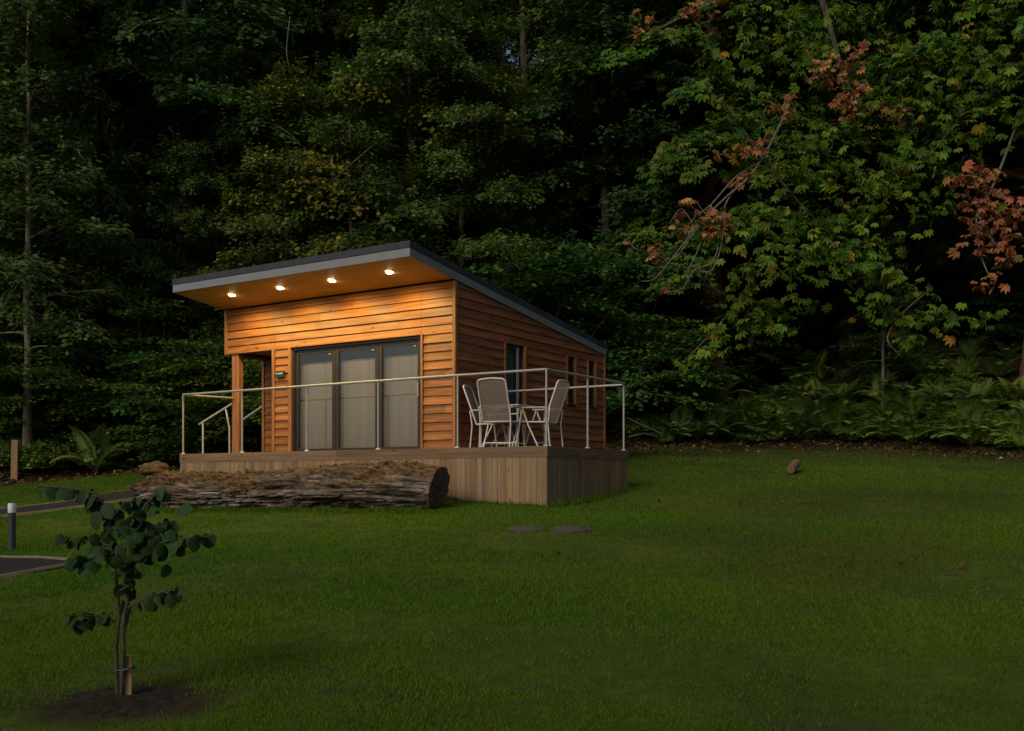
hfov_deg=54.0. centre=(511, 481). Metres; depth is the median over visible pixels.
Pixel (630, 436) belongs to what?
fallen branch
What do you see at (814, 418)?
fern
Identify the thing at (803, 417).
fern
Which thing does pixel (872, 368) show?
fern
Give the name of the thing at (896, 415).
fern
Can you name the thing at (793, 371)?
fern
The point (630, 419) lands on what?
fallen branch
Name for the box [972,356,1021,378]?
fern
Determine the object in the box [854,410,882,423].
bramble bush
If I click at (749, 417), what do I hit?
fern
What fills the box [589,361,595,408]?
window
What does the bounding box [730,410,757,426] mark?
bramble bush
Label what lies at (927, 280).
hazel shrub
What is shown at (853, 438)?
bramble bush
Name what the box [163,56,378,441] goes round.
yellowing tree
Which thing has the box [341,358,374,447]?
curtain
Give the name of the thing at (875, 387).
fern
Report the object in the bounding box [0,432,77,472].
bramble bush
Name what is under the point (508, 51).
sky
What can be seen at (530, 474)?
deck
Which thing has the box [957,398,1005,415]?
fern
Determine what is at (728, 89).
beech tree
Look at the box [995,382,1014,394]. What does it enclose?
bramble bush
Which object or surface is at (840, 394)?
fern
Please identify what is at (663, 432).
fern
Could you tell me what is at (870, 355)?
fern
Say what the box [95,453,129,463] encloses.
bramble bush
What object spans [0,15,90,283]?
beech tree
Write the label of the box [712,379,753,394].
fern
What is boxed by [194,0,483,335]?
beech tree
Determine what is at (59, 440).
fern
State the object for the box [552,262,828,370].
hazel shrub
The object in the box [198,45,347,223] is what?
beech tree
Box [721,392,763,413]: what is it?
fern
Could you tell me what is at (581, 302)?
hazel shrub
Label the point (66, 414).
hazel shrub
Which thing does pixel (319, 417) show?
curtain
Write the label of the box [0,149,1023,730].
ground
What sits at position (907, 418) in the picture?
fern
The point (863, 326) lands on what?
fern
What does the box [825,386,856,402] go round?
bramble bush
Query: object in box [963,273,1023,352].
hazel shrub
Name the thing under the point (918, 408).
fern
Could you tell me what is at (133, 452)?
bramble bush
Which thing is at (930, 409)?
fern
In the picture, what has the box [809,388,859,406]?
fern
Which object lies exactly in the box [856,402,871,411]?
bramble bush
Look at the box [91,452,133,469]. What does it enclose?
bramble bush
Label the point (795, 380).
fern
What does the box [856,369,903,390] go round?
fern
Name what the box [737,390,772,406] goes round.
fern
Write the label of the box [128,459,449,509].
log
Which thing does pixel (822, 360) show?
fern
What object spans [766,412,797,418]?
fern
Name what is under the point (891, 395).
fern
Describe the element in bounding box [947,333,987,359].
fern
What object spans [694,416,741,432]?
fern
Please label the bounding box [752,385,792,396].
fern
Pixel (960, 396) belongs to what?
bramble bush
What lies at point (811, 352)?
fern
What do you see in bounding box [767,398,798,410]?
fern
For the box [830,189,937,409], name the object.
slim tree
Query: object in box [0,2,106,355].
slim tree
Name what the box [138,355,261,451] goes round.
hazel shrub
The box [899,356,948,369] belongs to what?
fern
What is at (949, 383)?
bramble bush
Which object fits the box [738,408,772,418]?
fern
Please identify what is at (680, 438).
fern
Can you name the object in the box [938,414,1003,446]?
fern
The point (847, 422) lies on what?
fern
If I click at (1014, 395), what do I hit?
fern
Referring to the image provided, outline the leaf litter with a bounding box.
[0,417,1023,568]
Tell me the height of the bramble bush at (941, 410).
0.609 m
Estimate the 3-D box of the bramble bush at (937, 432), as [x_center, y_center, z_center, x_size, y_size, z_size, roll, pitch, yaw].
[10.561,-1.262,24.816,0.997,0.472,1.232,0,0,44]
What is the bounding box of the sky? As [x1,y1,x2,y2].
[81,0,763,118]
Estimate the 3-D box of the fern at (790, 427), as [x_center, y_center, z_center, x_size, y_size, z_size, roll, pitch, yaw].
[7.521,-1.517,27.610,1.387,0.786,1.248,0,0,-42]
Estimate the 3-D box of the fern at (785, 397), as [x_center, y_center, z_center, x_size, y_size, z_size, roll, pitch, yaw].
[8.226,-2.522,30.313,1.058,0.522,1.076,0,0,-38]
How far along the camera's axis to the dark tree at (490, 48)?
38.83 m
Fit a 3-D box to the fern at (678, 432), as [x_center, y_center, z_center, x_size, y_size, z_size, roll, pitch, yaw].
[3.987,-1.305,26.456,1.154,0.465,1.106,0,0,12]
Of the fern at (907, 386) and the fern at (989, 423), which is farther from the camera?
the fern at (907, 386)
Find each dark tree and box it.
[0,0,209,439]
[1,0,255,332]
[71,0,259,240]
[95,15,212,170]
[289,2,426,237]
[345,0,561,267]
[456,0,783,409]
[514,0,764,295]
[688,1,958,294]
[898,0,1023,269]
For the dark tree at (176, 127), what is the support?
on the ground at (40, 717)
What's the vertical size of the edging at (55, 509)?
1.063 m
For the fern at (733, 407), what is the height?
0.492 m
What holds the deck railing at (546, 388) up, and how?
on the deck
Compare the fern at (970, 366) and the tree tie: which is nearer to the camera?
the tree tie
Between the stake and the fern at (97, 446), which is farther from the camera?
the fern at (97, 446)
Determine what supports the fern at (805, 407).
on the ground at (40, 717)
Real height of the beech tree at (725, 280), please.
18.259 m
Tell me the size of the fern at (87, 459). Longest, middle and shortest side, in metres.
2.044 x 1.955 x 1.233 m
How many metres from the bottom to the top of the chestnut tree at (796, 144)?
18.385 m
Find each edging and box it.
[0,489,130,508]
[0,497,134,517]
[0,555,75,559]
[0,563,64,579]
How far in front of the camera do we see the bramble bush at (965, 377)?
26.76 m
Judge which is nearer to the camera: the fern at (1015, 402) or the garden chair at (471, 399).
the garden chair at (471, 399)
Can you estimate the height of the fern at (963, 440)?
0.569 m
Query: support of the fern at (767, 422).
on the ground at (40, 717)
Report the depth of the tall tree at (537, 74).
30.64 m
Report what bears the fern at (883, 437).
on the ground at (40, 717)
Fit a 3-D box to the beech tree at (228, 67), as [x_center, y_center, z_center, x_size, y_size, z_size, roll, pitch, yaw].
[-8.356,-7.041,29.524,6.486,11.524,6.568,0,0,27]
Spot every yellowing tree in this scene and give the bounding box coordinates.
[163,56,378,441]
[255,51,426,381]
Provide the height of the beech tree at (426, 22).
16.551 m
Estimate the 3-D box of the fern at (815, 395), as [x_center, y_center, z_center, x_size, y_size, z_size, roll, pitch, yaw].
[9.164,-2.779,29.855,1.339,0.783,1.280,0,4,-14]
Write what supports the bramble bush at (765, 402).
on the ground at (40, 717)
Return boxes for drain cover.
[507,526,544,532]
[552,526,592,532]
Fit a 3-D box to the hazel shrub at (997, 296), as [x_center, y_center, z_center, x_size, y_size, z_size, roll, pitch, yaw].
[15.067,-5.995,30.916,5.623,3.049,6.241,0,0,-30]
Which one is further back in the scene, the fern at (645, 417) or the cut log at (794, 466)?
the fern at (645, 417)
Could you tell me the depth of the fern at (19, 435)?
26.19 m
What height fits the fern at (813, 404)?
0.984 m
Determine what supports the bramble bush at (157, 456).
on the ground at (40, 717)
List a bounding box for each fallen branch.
[627,417,659,432]
[628,433,656,437]
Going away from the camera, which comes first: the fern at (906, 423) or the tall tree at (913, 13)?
the fern at (906, 423)
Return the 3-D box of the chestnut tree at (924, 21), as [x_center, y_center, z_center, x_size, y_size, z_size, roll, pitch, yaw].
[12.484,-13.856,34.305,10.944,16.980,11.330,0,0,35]
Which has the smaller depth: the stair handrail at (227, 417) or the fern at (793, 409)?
the stair handrail at (227, 417)
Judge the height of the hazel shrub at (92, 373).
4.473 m
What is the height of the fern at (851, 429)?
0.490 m
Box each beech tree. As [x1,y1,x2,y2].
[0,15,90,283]
[1,12,173,232]
[88,40,290,397]
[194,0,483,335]
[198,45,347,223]
[244,0,567,314]
[357,0,614,413]
[402,0,697,291]
[594,22,840,302]
[718,15,745,96]
[959,147,1019,254]
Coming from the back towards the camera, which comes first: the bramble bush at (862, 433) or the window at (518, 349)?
the bramble bush at (862, 433)
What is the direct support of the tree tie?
attached to the stake
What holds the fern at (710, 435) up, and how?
on the ground at (40, 717)
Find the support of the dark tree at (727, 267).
on the ground at (40, 717)
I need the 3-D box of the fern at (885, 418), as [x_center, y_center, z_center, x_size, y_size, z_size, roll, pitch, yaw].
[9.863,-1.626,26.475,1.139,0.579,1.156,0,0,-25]
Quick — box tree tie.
[114,666,135,671]
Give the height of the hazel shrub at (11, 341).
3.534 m
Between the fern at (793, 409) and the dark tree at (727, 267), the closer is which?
the fern at (793, 409)
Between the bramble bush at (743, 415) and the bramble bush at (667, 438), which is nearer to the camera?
the bramble bush at (667, 438)
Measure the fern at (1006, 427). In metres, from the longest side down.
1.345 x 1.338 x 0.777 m
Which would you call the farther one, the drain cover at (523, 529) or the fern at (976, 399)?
the fern at (976, 399)
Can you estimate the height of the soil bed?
0.142 m
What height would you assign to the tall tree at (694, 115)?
18.543 m
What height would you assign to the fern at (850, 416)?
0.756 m
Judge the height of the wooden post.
1.076 m
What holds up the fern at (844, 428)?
on the ground at (40, 717)
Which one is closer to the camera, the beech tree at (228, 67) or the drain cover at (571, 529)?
the drain cover at (571, 529)
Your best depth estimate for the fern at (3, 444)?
25.58 m
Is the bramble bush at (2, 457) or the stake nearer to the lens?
the stake
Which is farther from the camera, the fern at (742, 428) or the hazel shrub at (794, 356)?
the hazel shrub at (794, 356)
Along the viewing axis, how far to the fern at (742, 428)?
27.19 m
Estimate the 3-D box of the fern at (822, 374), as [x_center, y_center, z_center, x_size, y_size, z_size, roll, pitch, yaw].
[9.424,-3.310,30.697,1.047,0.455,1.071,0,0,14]
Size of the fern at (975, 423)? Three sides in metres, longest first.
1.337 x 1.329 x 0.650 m
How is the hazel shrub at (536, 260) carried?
on the ground at (40, 717)
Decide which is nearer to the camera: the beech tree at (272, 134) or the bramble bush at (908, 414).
the bramble bush at (908, 414)
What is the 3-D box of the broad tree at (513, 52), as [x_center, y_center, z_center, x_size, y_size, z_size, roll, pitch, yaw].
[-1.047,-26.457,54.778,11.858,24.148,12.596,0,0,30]
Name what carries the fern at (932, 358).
on the ground at (40, 717)
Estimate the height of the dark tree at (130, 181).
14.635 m
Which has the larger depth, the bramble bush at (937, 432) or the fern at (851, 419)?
the fern at (851, 419)
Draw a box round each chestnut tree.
[527,0,918,402]
[697,0,1023,381]
[735,0,1018,313]
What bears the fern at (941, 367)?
on the ground at (40, 717)
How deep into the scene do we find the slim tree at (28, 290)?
25.42 m
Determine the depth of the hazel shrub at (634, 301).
32.40 m
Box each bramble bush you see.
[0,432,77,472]
[0,447,10,466]
[55,442,77,462]
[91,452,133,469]
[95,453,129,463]
[120,442,153,455]
[147,452,166,458]
[606,414,655,433]
[654,433,677,442]
[678,416,699,428]
[726,429,748,437]
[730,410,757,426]
[733,424,785,442]
[752,397,791,411]
[805,383,844,395]
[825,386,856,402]
[839,428,866,441]
[842,406,873,422]
[842,419,898,439]
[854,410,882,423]
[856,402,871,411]
[882,409,920,424]
[911,361,950,383]
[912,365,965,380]
[919,416,945,436]
[923,400,965,420]
[925,425,946,438]
[937,376,967,389]
[943,392,974,405]
[944,371,991,383]
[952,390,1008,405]
[960,381,981,389]
[979,428,1005,445]
[988,409,1016,422]
[991,428,1023,449]
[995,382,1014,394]
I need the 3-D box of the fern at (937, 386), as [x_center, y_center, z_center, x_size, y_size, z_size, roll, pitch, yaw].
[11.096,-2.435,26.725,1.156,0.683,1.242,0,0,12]
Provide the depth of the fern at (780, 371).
32.08 m
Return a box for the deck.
[180,446,627,506]
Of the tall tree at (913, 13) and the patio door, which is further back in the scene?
the tall tree at (913, 13)
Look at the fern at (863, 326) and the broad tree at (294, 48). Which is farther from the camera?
the broad tree at (294, 48)
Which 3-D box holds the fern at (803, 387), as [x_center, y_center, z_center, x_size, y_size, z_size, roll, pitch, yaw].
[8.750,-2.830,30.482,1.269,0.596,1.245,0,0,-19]
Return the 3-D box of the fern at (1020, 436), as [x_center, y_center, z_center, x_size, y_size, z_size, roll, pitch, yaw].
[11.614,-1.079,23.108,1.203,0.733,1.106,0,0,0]
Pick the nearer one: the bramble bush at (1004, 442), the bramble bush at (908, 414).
the bramble bush at (1004, 442)
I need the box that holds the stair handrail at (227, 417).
[199,403,261,453]
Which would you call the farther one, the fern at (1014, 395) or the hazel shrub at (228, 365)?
the hazel shrub at (228, 365)
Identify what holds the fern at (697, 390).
on the ground at (40, 717)
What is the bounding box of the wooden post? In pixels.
[11,440,18,480]
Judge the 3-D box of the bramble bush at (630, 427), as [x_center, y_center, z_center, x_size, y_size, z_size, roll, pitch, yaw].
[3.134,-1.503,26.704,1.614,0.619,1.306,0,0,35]
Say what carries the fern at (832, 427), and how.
on the ground at (40, 717)
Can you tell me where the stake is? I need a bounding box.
[125,655,131,694]
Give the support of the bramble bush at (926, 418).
on the ground at (40, 717)
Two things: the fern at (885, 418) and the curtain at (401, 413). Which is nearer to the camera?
the curtain at (401, 413)
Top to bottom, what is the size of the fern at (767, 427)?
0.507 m
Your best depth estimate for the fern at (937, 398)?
26.09 m
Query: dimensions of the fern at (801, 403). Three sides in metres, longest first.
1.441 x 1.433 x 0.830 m
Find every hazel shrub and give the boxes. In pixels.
[0,264,211,418]
[0,279,127,386]
[0,296,259,446]
[0,313,231,439]
[71,338,261,461]
[129,305,231,378]
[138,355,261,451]
[192,309,251,381]
[386,229,669,394]
[478,238,732,420]
[531,243,702,328]
[535,278,795,417]
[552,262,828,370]
[673,261,880,374]
[773,250,957,343]
[848,241,977,319]
[887,228,1023,334]
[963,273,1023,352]
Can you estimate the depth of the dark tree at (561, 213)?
29.27 m
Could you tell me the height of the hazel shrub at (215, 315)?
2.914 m
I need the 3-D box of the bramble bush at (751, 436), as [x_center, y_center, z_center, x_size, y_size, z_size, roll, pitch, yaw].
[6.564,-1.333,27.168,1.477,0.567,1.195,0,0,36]
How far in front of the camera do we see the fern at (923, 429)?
25.11 m
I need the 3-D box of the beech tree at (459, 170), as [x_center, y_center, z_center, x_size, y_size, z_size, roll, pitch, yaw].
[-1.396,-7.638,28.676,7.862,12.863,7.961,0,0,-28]
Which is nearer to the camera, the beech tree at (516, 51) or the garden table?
the garden table
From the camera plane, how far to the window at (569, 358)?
19.77 m
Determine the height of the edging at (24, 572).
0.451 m
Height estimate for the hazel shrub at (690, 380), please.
3.695 m
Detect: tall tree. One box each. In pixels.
[127,0,334,234]
[397,0,673,299]
[530,7,749,311]
[828,5,938,157]
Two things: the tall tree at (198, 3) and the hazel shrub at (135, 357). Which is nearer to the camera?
the hazel shrub at (135, 357)
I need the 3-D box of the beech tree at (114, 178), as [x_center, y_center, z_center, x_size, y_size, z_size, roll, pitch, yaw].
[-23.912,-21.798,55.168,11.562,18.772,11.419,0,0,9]
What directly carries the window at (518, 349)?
in the cabin
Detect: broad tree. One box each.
[2,3,192,282]
[3,0,375,325]
[199,0,511,154]
[478,24,557,174]
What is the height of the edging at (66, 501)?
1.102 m
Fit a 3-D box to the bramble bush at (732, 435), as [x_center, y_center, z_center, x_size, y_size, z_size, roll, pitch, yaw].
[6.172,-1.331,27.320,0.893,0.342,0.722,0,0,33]
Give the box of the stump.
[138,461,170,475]
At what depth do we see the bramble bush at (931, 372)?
27.18 m
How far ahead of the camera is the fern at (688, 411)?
26.46 m
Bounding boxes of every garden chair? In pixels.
[463,385,516,447]
[477,377,524,446]
[512,380,569,446]
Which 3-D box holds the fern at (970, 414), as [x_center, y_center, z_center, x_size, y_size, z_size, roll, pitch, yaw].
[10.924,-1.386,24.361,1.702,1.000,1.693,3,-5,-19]
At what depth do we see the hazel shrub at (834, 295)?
31.48 m
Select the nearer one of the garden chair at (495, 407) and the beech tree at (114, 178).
the garden chair at (495, 407)
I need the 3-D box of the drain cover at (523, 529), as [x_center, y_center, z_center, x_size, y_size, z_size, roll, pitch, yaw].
[0.170,0.579,11.802,0.449,0.110,0.452,0,0,0]
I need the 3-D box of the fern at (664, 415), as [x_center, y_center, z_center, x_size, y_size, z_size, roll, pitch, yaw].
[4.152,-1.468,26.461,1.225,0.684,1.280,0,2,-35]
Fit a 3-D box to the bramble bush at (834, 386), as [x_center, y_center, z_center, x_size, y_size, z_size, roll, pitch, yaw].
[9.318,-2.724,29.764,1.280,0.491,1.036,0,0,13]
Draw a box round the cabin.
[172,240,606,452]
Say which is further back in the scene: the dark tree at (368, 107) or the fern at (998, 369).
the dark tree at (368, 107)
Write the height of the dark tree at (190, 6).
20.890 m
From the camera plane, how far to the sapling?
5.15 m
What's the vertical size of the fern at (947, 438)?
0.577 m
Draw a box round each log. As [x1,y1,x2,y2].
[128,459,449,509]
[787,459,800,472]
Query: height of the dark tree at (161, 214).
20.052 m
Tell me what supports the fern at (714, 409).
on the ground at (40, 717)
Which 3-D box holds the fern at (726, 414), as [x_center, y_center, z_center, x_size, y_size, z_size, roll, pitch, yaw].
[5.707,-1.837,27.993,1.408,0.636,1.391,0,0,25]
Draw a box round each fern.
[0,437,20,453]
[7,434,40,445]
[44,435,79,446]
[49,423,130,470]
[58,437,117,456]
[64,430,117,450]
[629,414,672,432]
[645,423,683,434]
[649,398,701,429]
[649,423,687,438]
[651,413,687,430]
[668,423,705,441]
[671,416,727,440]
[676,382,708,399]
[692,399,731,425]
[692,409,751,437]
[693,410,739,421]
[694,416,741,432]
[696,426,736,438]
[699,425,731,440]
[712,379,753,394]
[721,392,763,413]
[725,417,763,434]
[727,409,782,426]
[728,404,748,412]
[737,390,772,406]
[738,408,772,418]
[750,421,797,438]
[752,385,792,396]
[752,415,790,425]
[752,421,797,440]
[759,350,807,377]
[764,398,805,420]
[765,413,804,440]
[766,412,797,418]
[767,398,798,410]
[770,389,803,400]
[778,408,812,439]
[779,360,820,382]
[780,372,814,385]
[780,382,815,395]
[780,392,810,410]
[791,348,832,378]
[792,423,821,439]
[796,374,838,399]
[797,348,821,362]
[797,395,862,416]
[797,400,845,437]
[802,405,812,411]
[803,399,862,438]
[805,364,835,380]
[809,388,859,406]
[815,378,866,405]
[816,405,866,418]
[820,414,855,425]
[822,410,864,425]
[827,422,865,437]
[831,419,859,434]
[837,314,881,332]
[838,325,869,340]
[838,423,872,440]
[846,356,896,374]
[846,418,868,426]
[855,372,896,403]
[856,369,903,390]
[857,415,903,440]
[858,338,885,359]
[859,408,907,421]
[864,398,907,419]
[864,417,917,438]
[869,388,923,411]
[872,417,911,436]
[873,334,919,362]
[873,411,921,430]
[876,376,920,397]
[880,418,934,431]
[885,395,935,418]
[888,424,926,444]
[892,358,945,374]
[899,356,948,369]
[906,423,931,440]
[907,375,955,399]
[909,343,950,357]
[910,394,949,410]
[912,382,971,402]
[917,365,955,376]
[917,401,955,417]
[917,421,968,443]
[919,416,977,440]
[925,354,948,365]
[926,366,958,376]
[927,399,998,444]
[936,424,993,445]
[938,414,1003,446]
[939,352,987,376]
[939,423,997,438]
[944,396,991,415]
[944,413,991,433]
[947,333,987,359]
[949,419,1003,433]
[951,377,1003,403]
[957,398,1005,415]
[966,423,1001,435]
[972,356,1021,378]
[987,424,1023,450]
[989,342,1022,357]
[992,410,1023,433]
[995,375,1023,400]
[995,387,1023,406]
[995,399,1023,427]
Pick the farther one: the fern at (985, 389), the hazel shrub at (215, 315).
the hazel shrub at (215, 315)
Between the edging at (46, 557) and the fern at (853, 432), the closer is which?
the edging at (46, 557)
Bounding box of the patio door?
[292,336,419,451]
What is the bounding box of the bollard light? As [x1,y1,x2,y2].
[8,503,15,550]
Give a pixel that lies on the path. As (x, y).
(116, 496)
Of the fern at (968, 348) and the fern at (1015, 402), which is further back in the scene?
the fern at (968, 348)
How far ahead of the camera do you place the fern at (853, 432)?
26.47 m
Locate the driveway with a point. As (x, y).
(8, 565)
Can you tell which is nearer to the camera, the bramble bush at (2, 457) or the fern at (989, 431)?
the fern at (989, 431)
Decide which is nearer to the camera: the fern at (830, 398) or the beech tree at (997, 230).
the fern at (830, 398)
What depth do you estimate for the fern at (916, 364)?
27.36 m
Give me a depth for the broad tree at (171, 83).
39.88 m
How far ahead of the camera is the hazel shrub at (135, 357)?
25.74 m
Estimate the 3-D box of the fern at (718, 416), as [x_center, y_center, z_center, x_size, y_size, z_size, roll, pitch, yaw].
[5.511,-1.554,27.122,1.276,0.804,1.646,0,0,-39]
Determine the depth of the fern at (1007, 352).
27.98 m
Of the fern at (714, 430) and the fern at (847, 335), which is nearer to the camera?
the fern at (714, 430)
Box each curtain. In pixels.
[301,361,331,448]
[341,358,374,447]
[385,354,417,446]
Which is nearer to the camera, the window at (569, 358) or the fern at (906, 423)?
the window at (569, 358)
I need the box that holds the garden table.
[479,404,544,446]
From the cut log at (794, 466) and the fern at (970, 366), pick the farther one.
the fern at (970, 366)
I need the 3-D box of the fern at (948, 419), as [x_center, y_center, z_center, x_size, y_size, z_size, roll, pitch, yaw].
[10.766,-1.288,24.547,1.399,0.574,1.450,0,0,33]
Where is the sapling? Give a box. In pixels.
[38,485,215,694]
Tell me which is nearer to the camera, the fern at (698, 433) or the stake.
the stake
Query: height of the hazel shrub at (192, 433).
3.394 m
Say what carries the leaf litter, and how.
on the ground at (40, 717)
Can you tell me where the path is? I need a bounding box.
[0,490,136,514]
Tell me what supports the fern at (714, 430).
on the ground at (40, 717)
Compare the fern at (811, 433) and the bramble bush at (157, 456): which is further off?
the fern at (811, 433)
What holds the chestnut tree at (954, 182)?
on the ground at (40, 717)
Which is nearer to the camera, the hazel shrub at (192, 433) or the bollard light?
the bollard light
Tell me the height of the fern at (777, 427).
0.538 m
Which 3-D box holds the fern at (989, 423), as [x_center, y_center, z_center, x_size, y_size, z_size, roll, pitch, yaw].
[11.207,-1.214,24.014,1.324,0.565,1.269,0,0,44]
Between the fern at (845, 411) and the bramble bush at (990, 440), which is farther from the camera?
the fern at (845, 411)
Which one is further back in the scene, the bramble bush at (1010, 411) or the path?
the bramble bush at (1010, 411)
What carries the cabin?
on the ground at (40, 717)
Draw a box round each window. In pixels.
[507,344,520,445]
[568,357,575,405]
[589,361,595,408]
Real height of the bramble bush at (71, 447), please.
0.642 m
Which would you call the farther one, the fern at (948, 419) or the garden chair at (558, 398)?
the fern at (948, 419)
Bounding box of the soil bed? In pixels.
[39,685,192,720]
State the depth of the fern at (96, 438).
26.11 m
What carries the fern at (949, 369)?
on the ground at (40, 717)
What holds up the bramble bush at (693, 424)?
on the ground at (40, 717)
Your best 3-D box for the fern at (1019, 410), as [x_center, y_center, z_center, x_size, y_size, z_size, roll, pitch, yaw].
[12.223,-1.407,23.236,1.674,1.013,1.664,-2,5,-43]
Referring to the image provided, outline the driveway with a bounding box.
[0,557,65,573]
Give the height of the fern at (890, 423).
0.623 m
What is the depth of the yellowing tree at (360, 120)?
27.84 m
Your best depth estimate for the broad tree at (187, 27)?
29.07 m
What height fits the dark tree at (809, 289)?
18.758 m
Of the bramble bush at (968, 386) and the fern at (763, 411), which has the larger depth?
the fern at (763, 411)
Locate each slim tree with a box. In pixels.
[0,0,173,469]
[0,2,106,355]
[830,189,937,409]
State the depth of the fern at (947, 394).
26.26 m
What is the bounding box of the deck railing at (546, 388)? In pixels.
[181,368,625,453]
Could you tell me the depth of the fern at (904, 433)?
25.14 m
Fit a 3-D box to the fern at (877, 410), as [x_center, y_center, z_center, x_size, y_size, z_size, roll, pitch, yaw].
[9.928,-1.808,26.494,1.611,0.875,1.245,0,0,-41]
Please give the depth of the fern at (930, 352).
28.41 m
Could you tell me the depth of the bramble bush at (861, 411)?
27.39 m
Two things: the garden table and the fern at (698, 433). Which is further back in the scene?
the fern at (698, 433)
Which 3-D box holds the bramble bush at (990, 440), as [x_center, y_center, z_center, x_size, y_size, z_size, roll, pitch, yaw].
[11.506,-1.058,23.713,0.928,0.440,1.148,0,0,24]
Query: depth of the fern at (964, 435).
23.69 m
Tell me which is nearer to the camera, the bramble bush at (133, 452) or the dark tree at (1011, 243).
the bramble bush at (133, 452)
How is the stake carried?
on the soil bed

